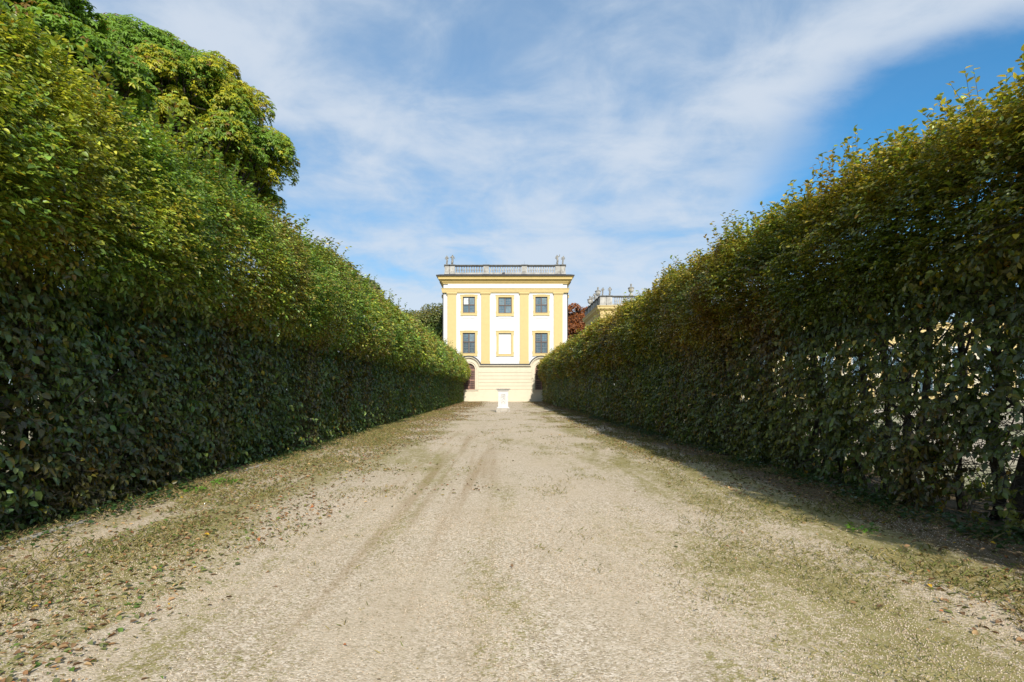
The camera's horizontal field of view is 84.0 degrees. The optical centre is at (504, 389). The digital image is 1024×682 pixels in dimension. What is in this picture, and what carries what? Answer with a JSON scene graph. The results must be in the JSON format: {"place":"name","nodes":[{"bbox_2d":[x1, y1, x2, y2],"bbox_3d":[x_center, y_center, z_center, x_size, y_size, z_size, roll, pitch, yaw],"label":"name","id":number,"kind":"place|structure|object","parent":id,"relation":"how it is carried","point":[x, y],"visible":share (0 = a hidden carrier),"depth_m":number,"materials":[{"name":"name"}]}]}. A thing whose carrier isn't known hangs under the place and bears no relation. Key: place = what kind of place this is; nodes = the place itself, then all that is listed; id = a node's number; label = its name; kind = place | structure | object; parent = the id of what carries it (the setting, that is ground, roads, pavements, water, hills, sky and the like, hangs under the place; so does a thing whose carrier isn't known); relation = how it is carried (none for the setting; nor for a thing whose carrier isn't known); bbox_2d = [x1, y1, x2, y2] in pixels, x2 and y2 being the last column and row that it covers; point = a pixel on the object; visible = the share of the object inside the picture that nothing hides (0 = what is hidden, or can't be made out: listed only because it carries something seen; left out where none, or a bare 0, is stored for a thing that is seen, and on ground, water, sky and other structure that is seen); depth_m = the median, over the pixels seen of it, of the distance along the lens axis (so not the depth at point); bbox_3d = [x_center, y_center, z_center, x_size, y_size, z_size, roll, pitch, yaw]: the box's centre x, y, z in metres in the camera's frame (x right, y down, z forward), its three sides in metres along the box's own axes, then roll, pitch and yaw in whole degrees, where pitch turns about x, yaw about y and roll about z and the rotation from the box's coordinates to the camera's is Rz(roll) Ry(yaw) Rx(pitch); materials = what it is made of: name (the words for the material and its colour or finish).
{"place":"outdoors","nodes":[
{"label":"outdoors","id":0,"kind":"place"},
{"bbox_2d":[436,264,574,401],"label":"pavilion","id":1,"kind":"structure","parent":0,"point":[505,330],"depth_m":75.92,"materials":[{"name":"yellow paint"}]},
{"bbox_2d":[460,294,476,315],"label":"window","id":2,"kind":"structure","parent":1,"relation":"in","point":[468,301],"depth_m":76.08,"materials":[{"name":"brown paint"}]},
{"bbox_2d":[460,330,477,355],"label":"window","id":3,"kind":"structure","parent":1,"relation":"in","point":[468,337],"depth_m":76.10,"materials":[{"name":"brown paint"}]},
{"bbox_2d":[463,363,474,389],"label":"arched window","id":4,"kind":"structure","parent":1,"relation":"in","point":[470,384],"depth_m":75.95,"materials":[{"name":"paint"}]},
{"bbox_2d":[496,295,513,315],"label":"window","id":5,"kind":"structure","parent":1,"relation":"in","point":[504,303],"depth_m":76.10,"materials":[{"name":"brown paint"}]},
{"bbox_2d":[496,330,513,355],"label":"blind window","id":6,"kind":"structure","parent":1,"relation":"in","point":[501,331],"depth_m":75.93,"materials":[{"name":"yellow paint"}]},
{"bbox_2d":[535,365,543,389],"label":"arched window","id":7,"kind":"structure","parent":1,"relation":"in","point":[538,384],"depth_m":75.95,"materials":[{"name":"paint"}]},
{"bbox_2d":[532,330,549,355],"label":"window","id":8,"kind":"structure","parent":1,"relation":"in","point":[541,338],"depth_m":76.10,"materials":[{"name":"brown paint"}]},
{"bbox_2d":[533,294,549,315],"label":"window","id":9,"kind":"structure","parent":1,"relation":"in","point":[541,301],"depth_m":76.10,"materials":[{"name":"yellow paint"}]},
{"bbox_2d":[0,401,1023,681],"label":"path","id":10,"kind":"structure","parent":0,"point":[598,649],"depth_m":4.66,"materials":[{"name":"beige gravel"}]},
{"bbox_2d":[496,388,509,412],"bbox_3d":[-0.130,0.750,39.600,1.000,1.660,1.000,0,0,0],"label":"pedestal","id":11,"kind":"object","parent":10,"relation":"on","point":[502,401],"visible":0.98,"depth_m":39.25,"materials":[{"name":"stone"}]},
{"bbox_2d":[0,401,1023,681],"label":"fallen leaves","id":12,"kind":"object","parent":10,"relation":"on","point":[328,513],"visible":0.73,"depth_m":6.12,"materials":[{"name":"brown plant"}]},
{"bbox_2d":[0,414,1023,552],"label":"undergrowth","id":13,"kind":"object","parent":10,"relation":"on","point":[878,500],"visible":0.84,"depth_m":7.82,"materials":[{"name":"green plant"}]},
{"bbox_2d":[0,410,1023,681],"bbox_3d":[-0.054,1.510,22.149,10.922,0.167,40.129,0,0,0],"label":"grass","id":14,"kind":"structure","parent":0,"point":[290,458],"depth_m":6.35,"materials":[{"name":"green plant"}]},
{"bbox_2d":[1,395,1023,491],"bbox_3d":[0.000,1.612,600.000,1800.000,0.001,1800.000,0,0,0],"label":"ground","id":15,"kind":"structure","parent":0,"point":[963,457],"depth_m":17.35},
{"bbox_2d":[0,0,164,257],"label":"chestnut tree","id":16,"kind":"object","parent":15,"relation":"on","point":[60,17],"visible":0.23,"depth_m":12.15,"materials":[{"name":"green plant"}]},
{"bbox_2d":[0,457,291,549],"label":"strip of bare gravel","id":17,"kind":"structure","parent":15,"relation":"on","point":[54,530],"depth_m":6.41,"materials":[{"name":"stone"}]},
{"bbox_2d":[40,12,300,385],"bbox_3d":[-12.909,-5.675,21.176,9.932,14.772,9.833,0,0,0],"label":"chestnut tree","id":18,"kind":"object","parent":15,"relation":"on","point":[216,93],"visible":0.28,"depth_m":19.29,"materials":[{"name":"green plant"}]},
{"bbox_2d":[0,0,470,538],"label":"hedge","id":19,"kind":"object","parent":15,"relation":"on","point":[278,352],"visible":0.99,"depth_m":8.10,"materials":[{"name":"green plant"}]},
{"bbox_2d":[271,249,376,319],"bbox_3d":[-11.097,-3.385,34.150,6.413,10.185,5.867,0,0,0],"label":"linden tree","id":20,"kind":"object","parent":15,"relation":"on","point":[352,268],"depth_m":33.27,"materials":[{"name":"green plant"}]},
{"bbox_2d":[343,277,393,318],"bbox_3d":[-12.524,-4.064,45.894,6.038,11.540,5.558,0,0,13],"label":"linden tree","id":21,"kind":"object","parent":15,"relation":"on","point":[375,286],"visible":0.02,"depth_m":44.83,"materials":[{"name":"green plant"}]},
{"bbox_2d":[403,303,442,341],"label":"maple tree","id":22,"kind":"object","parent":15,"relation":"on","point":[433,316],"visible":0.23,"depth_m":89.23,"materials":[{"name":"green plant"}]},
{"bbox_2d":[568,303,587,340],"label":"autumn tree","id":23,"kind":"object","parent":15,"relation":"on","point":[575,320],"visible":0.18,"depth_m":111.27,"materials":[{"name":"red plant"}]},
{"bbox_2d":[536,44,1023,537],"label":"hedge","id":24,"kind":"object","parent":15,"relation":"on","point":[629,364],"visible":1,"depth_m":8.38,"materials":[{"name":"green plant"}]},
{"bbox_2d":[9,0,1023,389],"label":"sky","id":25,"kind":"structure","parent":0,"point":[608,137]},
{"bbox_2d":[582,295,1023,399],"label":"palace","id":26,"kind":"structure","parent":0,"point":[604,302],"depth_m":90.87,"materials":[{"name":"yellow paint"}]},
{"bbox_2d":[595,287,600,298],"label":"urn","id":27,"kind":"object","parent":26,"relation":"on","point":[597,292],"visible":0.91,"depth_m":90.62,"materials":[{"name":"stone"}]},
{"bbox_2d":[628,284,633,295],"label":"urn","id":28,"kind":"object","parent":26,"relation":"on","point":[632,289],"visible":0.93,"depth_m":87.76,"materials":[{"name":"stone"}]},
{"bbox_2d":[851,356,867,392],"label":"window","id":29,"kind":"structure","parent":26,"relation":"in","point":[854,358],"depth_m":90.87,"materials":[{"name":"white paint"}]},
{"bbox_2d":[917,370,932,391],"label":"window","id":30,"kind":"structure","parent":26,"relation":"in","point":[917,370],"depth_m":90.87,"materials":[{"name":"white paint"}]},
{"bbox_2d":[984,346,993,392],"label":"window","id":31,"kind":"structure","parent":26,"relation":"in","point":[988,349],"depth_m":90.87,"materials":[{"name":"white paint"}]}
]}

